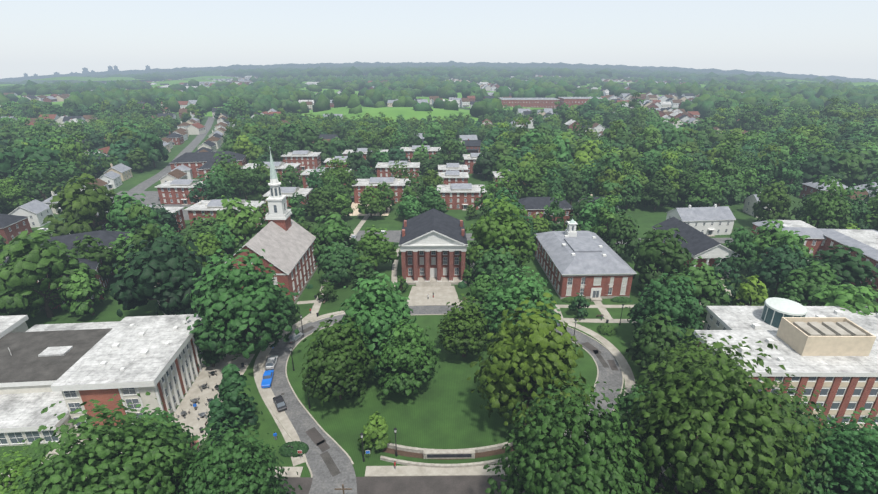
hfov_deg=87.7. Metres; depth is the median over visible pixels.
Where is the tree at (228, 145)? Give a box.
[222,137,235,151]
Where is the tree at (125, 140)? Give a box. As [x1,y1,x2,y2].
[120,136,135,157]
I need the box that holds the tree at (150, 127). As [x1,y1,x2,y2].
[145,124,161,135]
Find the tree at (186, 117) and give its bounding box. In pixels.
[183,113,189,121]
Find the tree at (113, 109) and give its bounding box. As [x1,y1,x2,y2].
[105,104,119,115]
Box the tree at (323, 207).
[306,187,337,218]
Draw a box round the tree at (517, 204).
[487,187,526,216]
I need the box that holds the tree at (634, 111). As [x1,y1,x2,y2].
[625,107,638,123]
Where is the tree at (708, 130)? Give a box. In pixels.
[695,127,713,136]
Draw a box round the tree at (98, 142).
[85,132,106,152]
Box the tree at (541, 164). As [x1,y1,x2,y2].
[534,141,559,172]
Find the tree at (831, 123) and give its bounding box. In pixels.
[819,120,838,127]
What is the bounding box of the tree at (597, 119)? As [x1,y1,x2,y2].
[591,114,603,125]
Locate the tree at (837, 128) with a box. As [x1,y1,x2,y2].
[825,125,841,135]
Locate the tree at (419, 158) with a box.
[412,154,425,170]
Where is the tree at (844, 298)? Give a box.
[800,282,877,315]
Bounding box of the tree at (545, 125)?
[532,122,552,134]
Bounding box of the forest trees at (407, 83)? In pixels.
[0,61,877,118]
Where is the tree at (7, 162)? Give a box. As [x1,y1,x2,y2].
[0,149,27,177]
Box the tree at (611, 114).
[602,110,617,126]
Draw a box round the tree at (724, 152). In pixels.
[712,130,745,163]
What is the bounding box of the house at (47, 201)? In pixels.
[43,191,62,213]
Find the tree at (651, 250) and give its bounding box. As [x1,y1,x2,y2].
[633,224,691,290]
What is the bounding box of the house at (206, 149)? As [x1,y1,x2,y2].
[196,147,212,151]
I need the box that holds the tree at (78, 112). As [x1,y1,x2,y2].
[73,107,85,115]
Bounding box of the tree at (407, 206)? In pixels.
[395,194,423,219]
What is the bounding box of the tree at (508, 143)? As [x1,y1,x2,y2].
[501,137,513,150]
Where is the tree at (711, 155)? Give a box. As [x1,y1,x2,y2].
[705,148,722,159]
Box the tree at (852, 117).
[834,109,857,120]
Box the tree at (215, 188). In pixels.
[203,175,233,199]
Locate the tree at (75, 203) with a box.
[41,173,123,236]
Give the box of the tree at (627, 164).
[620,159,632,191]
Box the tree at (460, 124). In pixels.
[456,120,464,127]
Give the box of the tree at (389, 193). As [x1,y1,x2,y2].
[373,181,396,212]
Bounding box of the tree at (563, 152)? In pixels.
[549,135,573,166]
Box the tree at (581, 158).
[568,153,594,171]
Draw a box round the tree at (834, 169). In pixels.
[816,153,837,177]
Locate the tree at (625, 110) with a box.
[616,107,630,118]
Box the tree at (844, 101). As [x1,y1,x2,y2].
[837,98,850,109]
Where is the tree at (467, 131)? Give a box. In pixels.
[463,128,472,134]
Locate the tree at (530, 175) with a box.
[516,161,542,196]
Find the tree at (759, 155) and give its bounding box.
[757,151,766,157]
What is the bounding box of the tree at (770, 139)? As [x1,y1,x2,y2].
[763,133,782,144]
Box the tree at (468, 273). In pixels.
[462,265,473,283]
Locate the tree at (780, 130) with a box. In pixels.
[770,127,790,138]
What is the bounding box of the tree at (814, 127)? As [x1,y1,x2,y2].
[796,122,824,151]
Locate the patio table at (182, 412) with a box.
[176,409,189,417]
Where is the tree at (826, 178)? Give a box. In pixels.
[795,172,836,216]
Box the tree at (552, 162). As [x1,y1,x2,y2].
[541,157,559,179]
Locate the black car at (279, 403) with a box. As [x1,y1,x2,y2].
[273,395,286,411]
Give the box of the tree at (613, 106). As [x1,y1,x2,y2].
[608,100,615,111]
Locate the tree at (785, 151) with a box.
[771,146,791,161]
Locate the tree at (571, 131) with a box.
[562,129,574,137]
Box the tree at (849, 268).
[807,244,877,300]
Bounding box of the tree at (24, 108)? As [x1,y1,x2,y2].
[20,106,37,117]
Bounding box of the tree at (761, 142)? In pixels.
[748,135,767,153]
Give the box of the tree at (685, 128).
[677,126,693,138]
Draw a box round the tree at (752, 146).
[744,139,760,152]
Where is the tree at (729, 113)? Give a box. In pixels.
[722,106,735,122]
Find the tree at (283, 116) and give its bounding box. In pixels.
[280,110,286,120]
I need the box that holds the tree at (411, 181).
[403,171,428,201]
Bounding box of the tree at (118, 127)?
[110,122,139,142]
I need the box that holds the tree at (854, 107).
[847,103,861,110]
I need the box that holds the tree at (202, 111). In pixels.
[193,104,206,116]
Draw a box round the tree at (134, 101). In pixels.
[130,99,145,112]
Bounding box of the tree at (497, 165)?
[488,152,517,177]
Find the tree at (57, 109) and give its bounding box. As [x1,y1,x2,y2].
[52,105,65,116]
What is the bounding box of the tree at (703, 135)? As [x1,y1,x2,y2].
[692,131,711,147]
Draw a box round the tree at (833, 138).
[822,131,841,142]
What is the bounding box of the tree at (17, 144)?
[6,140,31,165]
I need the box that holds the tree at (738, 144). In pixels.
[729,142,741,149]
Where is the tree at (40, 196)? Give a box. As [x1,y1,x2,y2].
[20,179,45,199]
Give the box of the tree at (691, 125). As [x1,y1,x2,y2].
[676,120,698,137]
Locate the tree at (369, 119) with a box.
[364,116,374,122]
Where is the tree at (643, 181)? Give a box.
[629,168,648,196]
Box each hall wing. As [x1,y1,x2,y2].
[42,247,108,308]
[198,156,230,180]
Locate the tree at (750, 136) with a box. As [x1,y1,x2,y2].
[740,130,765,152]
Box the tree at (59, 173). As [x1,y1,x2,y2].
[45,166,72,191]
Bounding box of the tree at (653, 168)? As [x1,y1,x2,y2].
[641,153,672,183]
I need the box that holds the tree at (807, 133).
[791,126,816,139]
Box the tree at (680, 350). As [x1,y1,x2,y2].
[635,333,753,407]
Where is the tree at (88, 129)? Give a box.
[83,125,94,134]
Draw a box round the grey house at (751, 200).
[743,192,770,217]
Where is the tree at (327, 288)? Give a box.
[316,280,338,300]
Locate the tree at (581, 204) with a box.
[568,193,601,228]
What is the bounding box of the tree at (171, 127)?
[166,123,174,132]
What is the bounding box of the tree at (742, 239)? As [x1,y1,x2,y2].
[721,226,758,273]
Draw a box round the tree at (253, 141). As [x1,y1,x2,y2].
[248,136,262,159]
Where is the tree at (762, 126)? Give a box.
[754,121,769,132]
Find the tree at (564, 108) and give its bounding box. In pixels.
[558,103,570,123]
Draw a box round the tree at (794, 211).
[790,194,808,217]
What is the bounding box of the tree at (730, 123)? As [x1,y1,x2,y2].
[722,118,735,130]
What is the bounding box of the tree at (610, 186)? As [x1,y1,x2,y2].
[595,180,624,221]
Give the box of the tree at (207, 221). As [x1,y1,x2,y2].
[188,213,218,241]
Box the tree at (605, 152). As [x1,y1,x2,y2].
[598,146,615,159]
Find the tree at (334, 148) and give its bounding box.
[326,137,349,157]
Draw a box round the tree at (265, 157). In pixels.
[258,152,274,161]
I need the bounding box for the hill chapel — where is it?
[225,146,317,303]
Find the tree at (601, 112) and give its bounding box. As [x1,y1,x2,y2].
[594,109,604,115]
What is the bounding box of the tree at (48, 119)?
[42,114,51,123]
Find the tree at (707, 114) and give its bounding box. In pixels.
[702,109,712,119]
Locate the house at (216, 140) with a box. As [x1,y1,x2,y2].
[204,136,221,148]
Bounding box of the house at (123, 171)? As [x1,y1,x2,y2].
[104,163,132,180]
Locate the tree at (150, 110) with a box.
[142,103,156,116]
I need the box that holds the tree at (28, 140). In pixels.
[18,138,43,145]
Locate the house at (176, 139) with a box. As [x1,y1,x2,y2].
[166,131,183,144]
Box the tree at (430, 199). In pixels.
[419,185,449,213]
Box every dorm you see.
[97,205,185,233]
[155,179,211,204]
[185,199,265,227]
[241,162,300,182]
[263,187,312,209]
[281,150,320,170]
[300,167,351,187]
[323,156,356,170]
[342,148,387,159]
[352,177,409,202]
[375,161,419,182]
[401,145,440,161]
[437,183,486,210]
[438,163,467,171]
[438,170,468,184]
[463,153,482,173]
[492,171,523,193]
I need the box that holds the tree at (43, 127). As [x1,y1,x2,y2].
[35,121,59,148]
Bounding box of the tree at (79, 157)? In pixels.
[59,135,109,177]
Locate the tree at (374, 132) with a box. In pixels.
[372,131,379,147]
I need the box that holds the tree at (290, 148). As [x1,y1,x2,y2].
[280,143,296,160]
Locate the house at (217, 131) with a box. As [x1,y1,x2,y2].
[208,130,223,139]
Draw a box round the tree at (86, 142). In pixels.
[67,120,93,156]
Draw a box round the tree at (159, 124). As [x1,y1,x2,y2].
[155,122,165,131]
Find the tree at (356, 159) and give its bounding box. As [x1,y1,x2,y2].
[346,148,369,178]
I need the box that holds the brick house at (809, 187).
[799,180,851,197]
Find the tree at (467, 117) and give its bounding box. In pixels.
[463,115,470,127]
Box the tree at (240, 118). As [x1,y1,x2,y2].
[234,114,242,125]
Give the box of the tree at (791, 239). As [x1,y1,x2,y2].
[758,230,813,281]
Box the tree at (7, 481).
[0,442,71,493]
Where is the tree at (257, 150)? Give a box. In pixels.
[249,145,268,162]
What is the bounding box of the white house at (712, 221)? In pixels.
[666,204,735,236]
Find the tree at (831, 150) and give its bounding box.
[808,139,838,161]
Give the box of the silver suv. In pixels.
[266,355,277,368]
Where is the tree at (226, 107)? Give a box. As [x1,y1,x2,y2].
[221,102,231,115]
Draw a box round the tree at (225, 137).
[221,130,235,149]
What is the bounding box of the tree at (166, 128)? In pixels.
[160,124,171,134]
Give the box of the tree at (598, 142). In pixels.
[593,138,603,154]
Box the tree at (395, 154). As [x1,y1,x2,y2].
[387,146,408,160]
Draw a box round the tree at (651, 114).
[645,110,660,121]
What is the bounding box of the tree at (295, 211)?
[287,198,304,223]
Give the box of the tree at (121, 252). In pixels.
[108,233,140,276]
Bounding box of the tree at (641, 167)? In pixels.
[623,156,648,175]
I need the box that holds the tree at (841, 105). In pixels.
[836,103,846,110]
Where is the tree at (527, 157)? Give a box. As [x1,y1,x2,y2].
[516,152,537,170]
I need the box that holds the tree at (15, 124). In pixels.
[12,121,22,129]
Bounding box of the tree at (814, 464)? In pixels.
[721,374,846,493]
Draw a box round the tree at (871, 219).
[859,187,877,229]
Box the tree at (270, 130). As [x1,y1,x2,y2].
[260,126,283,146]
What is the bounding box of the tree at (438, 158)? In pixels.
[429,153,444,164]
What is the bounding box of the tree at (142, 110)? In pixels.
[137,103,148,117]
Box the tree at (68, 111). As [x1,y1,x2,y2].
[65,108,72,115]
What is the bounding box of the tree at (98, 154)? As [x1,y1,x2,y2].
[85,149,105,174]
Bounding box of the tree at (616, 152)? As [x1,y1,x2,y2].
[609,147,621,159]
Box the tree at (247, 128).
[240,123,263,141]
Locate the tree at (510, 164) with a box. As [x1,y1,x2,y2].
[500,159,520,192]
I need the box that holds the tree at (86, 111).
[80,106,92,114]
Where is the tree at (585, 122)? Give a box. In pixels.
[570,116,593,136]
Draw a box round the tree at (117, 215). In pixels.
[105,191,167,237]
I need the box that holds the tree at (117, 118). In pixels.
[113,113,121,122]
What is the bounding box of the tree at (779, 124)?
[769,118,784,127]
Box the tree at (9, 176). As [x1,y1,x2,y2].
[7,175,28,193]
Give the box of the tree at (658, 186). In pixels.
[638,172,680,209]
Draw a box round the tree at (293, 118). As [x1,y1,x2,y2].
[290,115,300,123]
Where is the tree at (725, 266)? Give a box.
[711,256,741,302]
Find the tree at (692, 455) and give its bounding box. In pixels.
[605,328,823,493]
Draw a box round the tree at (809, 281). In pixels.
[777,260,840,305]
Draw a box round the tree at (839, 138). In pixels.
[833,134,858,146]
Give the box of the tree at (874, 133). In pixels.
[866,127,877,139]
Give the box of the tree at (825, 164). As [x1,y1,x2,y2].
[799,151,843,182]
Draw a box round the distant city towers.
[23,65,149,76]
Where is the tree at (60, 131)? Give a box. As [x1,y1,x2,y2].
[39,127,68,138]
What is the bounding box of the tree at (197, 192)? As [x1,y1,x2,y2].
[183,173,216,202]
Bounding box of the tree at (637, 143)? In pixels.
[630,137,646,153]
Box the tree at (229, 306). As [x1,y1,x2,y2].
[179,246,299,359]
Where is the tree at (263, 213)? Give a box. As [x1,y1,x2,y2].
[257,196,268,224]
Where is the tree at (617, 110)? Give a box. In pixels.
[615,107,624,118]
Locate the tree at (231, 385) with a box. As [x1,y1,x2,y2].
[214,364,262,428]
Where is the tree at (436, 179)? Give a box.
[421,168,444,195]
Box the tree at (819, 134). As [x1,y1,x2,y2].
[811,128,830,139]
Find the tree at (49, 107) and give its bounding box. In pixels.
[40,103,55,114]
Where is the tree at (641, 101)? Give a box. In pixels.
[635,99,644,110]
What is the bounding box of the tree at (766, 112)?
[759,106,774,121]
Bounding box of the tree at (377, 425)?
[358,411,390,449]
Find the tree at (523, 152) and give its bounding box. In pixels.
[515,146,535,161]
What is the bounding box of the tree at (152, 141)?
[135,129,169,167]
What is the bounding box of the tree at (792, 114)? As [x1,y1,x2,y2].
[785,113,798,128]
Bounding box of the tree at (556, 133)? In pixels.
[549,129,562,138]
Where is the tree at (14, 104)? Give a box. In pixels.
[2,101,21,110]
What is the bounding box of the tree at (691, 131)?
[682,126,698,145]
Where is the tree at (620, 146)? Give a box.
[612,140,625,152]
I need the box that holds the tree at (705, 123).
[694,117,720,134]
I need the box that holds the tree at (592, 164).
[575,160,603,192]
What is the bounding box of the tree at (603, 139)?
[598,136,609,150]
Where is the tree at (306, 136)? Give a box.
[293,123,317,151]
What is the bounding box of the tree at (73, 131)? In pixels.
[68,127,83,133]
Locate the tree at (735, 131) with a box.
[730,128,742,133]
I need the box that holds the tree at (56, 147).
[51,145,73,160]
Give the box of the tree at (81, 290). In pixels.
[58,267,107,315]
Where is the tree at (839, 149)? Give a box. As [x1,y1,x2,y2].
[829,145,848,152]
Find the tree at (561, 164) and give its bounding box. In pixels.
[555,162,572,178]
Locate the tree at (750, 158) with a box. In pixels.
[745,155,756,165]
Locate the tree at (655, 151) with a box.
[643,147,663,160]
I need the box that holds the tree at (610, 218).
[590,193,621,238]
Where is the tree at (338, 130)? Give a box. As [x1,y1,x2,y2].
[334,122,340,136]
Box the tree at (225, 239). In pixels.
[212,222,240,256]
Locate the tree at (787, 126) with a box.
[782,117,795,128]
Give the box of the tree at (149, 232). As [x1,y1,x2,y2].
[124,201,170,283]
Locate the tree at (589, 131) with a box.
[584,129,596,139]
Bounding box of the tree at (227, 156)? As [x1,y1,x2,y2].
[204,152,245,175]
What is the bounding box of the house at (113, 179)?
[99,171,121,189]
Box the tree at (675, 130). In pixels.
[670,126,683,133]
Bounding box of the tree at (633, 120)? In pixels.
[625,117,642,135]
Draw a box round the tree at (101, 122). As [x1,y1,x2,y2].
[96,120,108,128]
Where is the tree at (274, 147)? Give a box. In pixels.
[261,133,287,161]
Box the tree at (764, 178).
[748,163,773,190]
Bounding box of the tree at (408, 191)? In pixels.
[398,185,416,212]
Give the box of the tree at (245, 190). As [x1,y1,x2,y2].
[229,166,257,198]
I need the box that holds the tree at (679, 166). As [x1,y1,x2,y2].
[668,153,692,183]
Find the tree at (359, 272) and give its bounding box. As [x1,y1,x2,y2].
[350,262,380,289]
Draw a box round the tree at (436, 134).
[422,122,446,146]
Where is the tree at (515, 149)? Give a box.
[507,145,526,151]
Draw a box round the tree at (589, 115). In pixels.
[581,110,596,125]
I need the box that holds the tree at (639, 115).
[635,106,648,119]
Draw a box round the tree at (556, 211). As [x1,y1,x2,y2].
[542,191,565,230]
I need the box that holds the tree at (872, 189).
[861,172,877,201]
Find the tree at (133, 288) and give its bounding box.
[104,236,210,316]
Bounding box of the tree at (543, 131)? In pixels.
[532,129,549,147]
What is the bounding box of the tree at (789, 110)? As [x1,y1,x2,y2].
[783,107,794,115]
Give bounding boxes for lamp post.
[360,432,364,461]
[394,428,397,456]
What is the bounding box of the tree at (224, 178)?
[205,165,236,198]
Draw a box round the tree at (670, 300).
[624,267,707,347]
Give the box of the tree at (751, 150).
[730,146,759,161]
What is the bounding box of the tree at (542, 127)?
[537,125,552,138]
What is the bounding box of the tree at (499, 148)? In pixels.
[486,141,509,158]
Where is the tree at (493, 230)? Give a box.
[459,193,537,269]
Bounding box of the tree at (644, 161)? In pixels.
[638,155,656,172]
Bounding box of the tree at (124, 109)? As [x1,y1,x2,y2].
[118,105,129,115]
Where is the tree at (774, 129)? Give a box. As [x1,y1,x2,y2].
[765,126,787,134]
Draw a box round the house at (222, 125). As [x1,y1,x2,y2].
[214,123,226,129]
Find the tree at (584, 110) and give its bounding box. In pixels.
[579,104,594,116]
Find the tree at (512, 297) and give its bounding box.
[479,265,560,335]
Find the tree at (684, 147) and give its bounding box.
[679,142,696,169]
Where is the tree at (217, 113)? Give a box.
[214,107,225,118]
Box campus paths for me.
[1,117,746,465]
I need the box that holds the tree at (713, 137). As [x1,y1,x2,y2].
[707,129,730,147]
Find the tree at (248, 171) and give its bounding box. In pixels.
[246,167,258,192]
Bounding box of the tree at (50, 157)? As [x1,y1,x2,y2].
[7,140,61,184]
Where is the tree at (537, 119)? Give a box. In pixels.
[532,115,543,127]
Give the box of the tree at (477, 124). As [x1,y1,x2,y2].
[474,120,481,127]
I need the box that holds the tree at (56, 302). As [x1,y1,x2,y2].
[26,282,66,317]
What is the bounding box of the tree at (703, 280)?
[667,256,731,321]
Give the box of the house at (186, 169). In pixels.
[171,165,192,178]
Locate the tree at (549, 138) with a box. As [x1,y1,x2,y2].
[540,133,554,145]
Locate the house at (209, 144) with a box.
[198,140,216,151]
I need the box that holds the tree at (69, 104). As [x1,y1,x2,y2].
[64,100,76,113]
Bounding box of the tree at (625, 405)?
[606,384,654,458]
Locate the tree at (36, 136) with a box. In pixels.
[32,132,51,146]
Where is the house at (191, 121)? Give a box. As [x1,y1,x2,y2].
[186,119,196,123]
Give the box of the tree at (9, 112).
[5,106,13,116]
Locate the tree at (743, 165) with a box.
[731,153,753,174]
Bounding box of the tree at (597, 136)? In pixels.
[588,133,599,139]
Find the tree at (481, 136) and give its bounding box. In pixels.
[477,129,484,140]
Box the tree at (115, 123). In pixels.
[111,119,121,139]
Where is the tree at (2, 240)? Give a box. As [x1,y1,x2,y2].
[0,235,5,245]
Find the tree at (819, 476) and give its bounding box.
[751,420,847,493]
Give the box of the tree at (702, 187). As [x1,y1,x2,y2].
[682,169,723,207]
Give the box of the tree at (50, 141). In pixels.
[38,137,67,149]
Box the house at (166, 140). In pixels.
[161,137,172,148]
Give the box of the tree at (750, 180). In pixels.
[739,167,762,202]
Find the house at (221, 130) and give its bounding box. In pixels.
[214,127,225,134]
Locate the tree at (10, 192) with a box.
[0,176,33,209]
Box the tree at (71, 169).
[54,159,84,188]
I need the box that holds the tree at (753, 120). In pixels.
[737,116,756,130]
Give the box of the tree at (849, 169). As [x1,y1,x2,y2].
[818,148,871,185]
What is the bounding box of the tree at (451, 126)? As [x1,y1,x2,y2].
[445,117,455,134]
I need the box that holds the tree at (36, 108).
[30,98,42,116]
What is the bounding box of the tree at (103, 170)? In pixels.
[81,154,107,177]
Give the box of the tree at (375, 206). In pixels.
[356,184,387,217]
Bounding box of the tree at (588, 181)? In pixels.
[570,175,596,195]
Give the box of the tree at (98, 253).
[73,235,116,280]
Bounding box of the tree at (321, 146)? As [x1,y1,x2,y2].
[313,137,330,162]
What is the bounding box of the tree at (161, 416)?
[117,403,194,471]
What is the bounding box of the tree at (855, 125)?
[842,120,864,136]
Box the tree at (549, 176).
[539,167,565,196]
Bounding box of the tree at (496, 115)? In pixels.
[492,108,499,125]
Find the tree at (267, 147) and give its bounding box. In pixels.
[260,141,277,158]
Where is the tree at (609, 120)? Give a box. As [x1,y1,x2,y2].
[603,117,615,127]
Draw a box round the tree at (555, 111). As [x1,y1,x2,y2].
[552,101,559,114]
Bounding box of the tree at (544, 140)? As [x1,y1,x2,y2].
[534,135,548,157]
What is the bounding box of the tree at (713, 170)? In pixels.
[703,159,740,182]
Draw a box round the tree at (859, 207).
[831,183,873,228]
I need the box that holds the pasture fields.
[0,76,877,127]
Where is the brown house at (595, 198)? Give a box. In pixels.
[577,194,618,214]
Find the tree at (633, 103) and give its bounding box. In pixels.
[628,90,641,108]
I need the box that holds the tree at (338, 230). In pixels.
[311,212,359,260]
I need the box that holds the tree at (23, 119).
[17,115,37,135]
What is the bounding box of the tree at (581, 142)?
[577,138,592,149]
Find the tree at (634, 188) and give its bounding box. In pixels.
[616,175,643,208]
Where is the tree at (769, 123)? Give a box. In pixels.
[759,116,778,132]
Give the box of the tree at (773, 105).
[768,97,777,108]
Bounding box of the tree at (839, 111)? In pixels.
[833,110,844,120]
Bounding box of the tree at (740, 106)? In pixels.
[736,102,747,111]
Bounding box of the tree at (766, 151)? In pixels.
[761,142,783,155]
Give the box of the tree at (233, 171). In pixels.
[226,161,246,194]
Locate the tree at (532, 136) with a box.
[516,129,545,151]
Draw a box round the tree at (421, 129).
[415,125,424,132]
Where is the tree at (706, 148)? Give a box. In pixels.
[699,145,712,155]
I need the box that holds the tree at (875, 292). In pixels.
[855,285,877,305]
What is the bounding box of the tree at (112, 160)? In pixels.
[102,154,122,169]
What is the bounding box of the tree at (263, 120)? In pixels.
[259,116,269,125]
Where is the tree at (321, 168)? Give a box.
[314,166,329,187]
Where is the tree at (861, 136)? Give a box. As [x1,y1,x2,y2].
[847,133,874,145]
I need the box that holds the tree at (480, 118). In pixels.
[476,115,483,123]
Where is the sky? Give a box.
[0,0,877,79]
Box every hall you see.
[4,230,130,282]
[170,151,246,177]
[399,208,467,286]
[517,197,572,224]
[652,217,738,278]
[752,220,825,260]
[818,228,877,301]
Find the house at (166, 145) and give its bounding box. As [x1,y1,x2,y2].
[162,142,170,152]
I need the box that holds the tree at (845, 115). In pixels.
[834,110,855,134]
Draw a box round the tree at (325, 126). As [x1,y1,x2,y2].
[322,119,330,132]
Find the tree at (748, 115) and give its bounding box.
[734,104,753,130]
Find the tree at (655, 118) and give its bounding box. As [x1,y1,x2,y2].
[646,115,658,123]
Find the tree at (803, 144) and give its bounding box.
[780,133,809,157]
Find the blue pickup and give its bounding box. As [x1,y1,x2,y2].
[261,370,273,387]
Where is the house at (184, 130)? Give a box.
[173,128,188,135]
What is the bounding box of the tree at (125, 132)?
[112,127,138,147]
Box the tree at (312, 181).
[305,169,323,192]
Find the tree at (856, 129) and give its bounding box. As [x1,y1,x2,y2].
[840,125,867,137]
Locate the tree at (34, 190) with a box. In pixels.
[12,159,65,200]
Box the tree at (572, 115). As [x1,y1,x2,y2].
[563,109,579,124]
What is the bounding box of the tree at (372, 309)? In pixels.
[339,271,421,377]
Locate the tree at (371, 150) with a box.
[366,145,380,171]
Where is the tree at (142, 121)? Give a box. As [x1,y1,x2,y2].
[139,119,149,124]
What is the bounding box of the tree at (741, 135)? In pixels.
[724,133,747,147]
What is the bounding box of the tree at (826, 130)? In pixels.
[815,126,837,147]
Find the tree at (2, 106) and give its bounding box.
[0,101,15,108]
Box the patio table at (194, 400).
[190,398,198,405]
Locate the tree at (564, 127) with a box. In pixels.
[560,124,567,131]
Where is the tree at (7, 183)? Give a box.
[0,177,21,202]
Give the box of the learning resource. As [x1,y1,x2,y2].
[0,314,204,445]
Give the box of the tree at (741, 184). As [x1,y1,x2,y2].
[723,170,749,199]
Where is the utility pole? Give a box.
[334,484,351,493]
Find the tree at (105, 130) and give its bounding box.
[100,126,109,133]
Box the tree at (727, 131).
[721,129,734,135]
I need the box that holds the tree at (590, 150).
[573,140,601,166]
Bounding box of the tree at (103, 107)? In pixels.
[99,100,111,112]
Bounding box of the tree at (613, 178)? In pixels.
[590,166,629,199]
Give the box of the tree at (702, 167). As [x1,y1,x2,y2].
[694,160,711,173]
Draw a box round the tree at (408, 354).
[370,317,440,395]
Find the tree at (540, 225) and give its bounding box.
[528,212,550,232]
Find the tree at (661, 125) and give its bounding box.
[641,117,675,139]
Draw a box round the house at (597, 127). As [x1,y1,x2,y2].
[592,123,605,132]
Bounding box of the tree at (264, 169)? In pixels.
[256,164,269,186]
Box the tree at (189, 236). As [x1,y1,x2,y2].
[179,224,214,259]
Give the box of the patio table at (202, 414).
[196,412,206,419]
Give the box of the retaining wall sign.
[380,442,513,467]
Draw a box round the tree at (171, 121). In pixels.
[168,118,175,127]
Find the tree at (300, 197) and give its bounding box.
[287,192,313,217]
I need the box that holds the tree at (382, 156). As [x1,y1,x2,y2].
[370,149,390,172]
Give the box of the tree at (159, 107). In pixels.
[154,96,171,114]
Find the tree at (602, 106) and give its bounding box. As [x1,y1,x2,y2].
[593,103,608,112]
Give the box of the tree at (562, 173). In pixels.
[557,164,575,196]
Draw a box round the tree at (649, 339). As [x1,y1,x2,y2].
[625,313,684,379]
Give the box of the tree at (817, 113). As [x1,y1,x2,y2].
[809,110,819,121]
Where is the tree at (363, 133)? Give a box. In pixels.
[358,121,372,147]
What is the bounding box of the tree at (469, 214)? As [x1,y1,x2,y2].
[466,205,477,218]
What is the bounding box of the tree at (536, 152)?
[531,146,545,161]
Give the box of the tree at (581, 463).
[483,373,659,493]
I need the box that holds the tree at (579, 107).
[576,103,590,111]
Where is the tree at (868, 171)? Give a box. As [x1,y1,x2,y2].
[848,145,877,186]
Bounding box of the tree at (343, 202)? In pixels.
[330,194,354,218]
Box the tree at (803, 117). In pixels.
[793,115,815,129]
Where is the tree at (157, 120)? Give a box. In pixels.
[152,118,164,129]
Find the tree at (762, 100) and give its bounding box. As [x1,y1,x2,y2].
[753,97,764,110]
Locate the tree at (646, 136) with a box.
[637,124,661,144]
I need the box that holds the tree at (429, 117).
[426,111,431,122]
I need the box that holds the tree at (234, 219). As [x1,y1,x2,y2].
[208,195,265,253]
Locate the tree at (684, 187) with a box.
[672,167,704,203]
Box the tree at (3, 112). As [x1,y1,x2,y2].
[0,108,8,116]
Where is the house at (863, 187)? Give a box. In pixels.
[851,182,877,197]
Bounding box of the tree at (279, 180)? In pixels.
[269,173,285,186]
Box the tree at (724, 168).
[706,142,742,205]
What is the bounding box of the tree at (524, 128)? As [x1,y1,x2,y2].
[521,116,531,133]
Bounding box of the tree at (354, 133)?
[343,129,358,140]
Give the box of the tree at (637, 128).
[629,124,643,141]
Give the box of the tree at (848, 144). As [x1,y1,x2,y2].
[838,140,860,149]
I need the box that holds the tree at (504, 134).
[495,122,509,141]
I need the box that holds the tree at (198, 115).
[194,109,203,120]
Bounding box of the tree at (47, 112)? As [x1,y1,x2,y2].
[43,109,54,113]
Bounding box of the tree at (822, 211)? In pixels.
[792,175,853,228]
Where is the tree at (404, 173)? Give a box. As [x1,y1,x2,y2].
[388,160,409,178]
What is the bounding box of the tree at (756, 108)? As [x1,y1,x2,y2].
[750,103,764,121]
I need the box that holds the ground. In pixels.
[0,79,877,476]
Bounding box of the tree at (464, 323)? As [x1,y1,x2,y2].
[435,293,491,356]
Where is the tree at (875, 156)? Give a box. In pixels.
[861,145,877,164]
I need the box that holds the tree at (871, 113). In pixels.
[860,109,877,120]
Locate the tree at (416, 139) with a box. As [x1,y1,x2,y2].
[408,133,422,146]
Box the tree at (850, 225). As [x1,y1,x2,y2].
[845,223,859,229]
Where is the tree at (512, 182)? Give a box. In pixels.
[487,168,524,198]
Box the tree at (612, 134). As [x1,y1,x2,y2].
[605,119,625,140]
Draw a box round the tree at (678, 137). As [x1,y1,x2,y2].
[662,129,693,149]
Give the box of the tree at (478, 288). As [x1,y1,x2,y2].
[465,272,503,313]
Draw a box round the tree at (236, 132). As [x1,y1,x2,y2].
[223,117,240,143]
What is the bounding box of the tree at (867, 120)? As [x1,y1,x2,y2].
[863,116,877,126]
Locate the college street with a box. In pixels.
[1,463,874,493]
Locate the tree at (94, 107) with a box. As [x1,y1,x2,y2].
[89,102,100,115]
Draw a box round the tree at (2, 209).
[0,191,10,212]
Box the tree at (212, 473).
[163,412,302,493]
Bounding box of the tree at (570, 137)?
[559,132,576,148]
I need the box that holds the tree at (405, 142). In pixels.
[391,131,409,148]
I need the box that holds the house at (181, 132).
[174,129,187,140]
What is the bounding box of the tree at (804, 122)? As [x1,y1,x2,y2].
[791,120,818,133]
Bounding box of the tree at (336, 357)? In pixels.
[297,315,379,405]
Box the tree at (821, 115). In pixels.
[809,108,826,117]
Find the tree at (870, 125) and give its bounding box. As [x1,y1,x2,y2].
[863,121,877,134]
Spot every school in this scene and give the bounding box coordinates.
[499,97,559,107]
[558,96,601,107]
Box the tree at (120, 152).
[107,140,139,166]
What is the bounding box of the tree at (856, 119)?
[852,110,866,125]
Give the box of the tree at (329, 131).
[327,125,332,133]
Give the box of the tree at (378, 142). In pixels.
[369,134,386,149]
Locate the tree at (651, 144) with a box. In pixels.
[642,125,659,155]
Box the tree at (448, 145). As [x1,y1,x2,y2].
[440,127,461,163]
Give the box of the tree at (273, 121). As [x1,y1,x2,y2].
[270,118,276,124]
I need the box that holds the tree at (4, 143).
[0,136,14,151]
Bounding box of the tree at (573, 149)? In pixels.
[569,144,577,158]
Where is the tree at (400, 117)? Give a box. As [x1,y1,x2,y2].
[396,114,404,124]
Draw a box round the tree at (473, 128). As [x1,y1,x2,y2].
[468,125,477,132]
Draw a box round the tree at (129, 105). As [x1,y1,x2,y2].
[126,98,137,109]
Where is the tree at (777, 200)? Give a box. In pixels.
[752,179,794,220]
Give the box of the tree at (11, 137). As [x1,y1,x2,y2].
[0,128,20,142]
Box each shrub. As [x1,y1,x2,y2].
[278,441,308,456]
[458,281,466,288]
[561,296,574,302]
[597,323,616,335]
[610,296,630,302]
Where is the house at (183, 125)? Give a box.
[177,121,189,128]
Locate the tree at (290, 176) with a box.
[280,165,302,186]
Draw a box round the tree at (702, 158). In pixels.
[691,153,706,167]

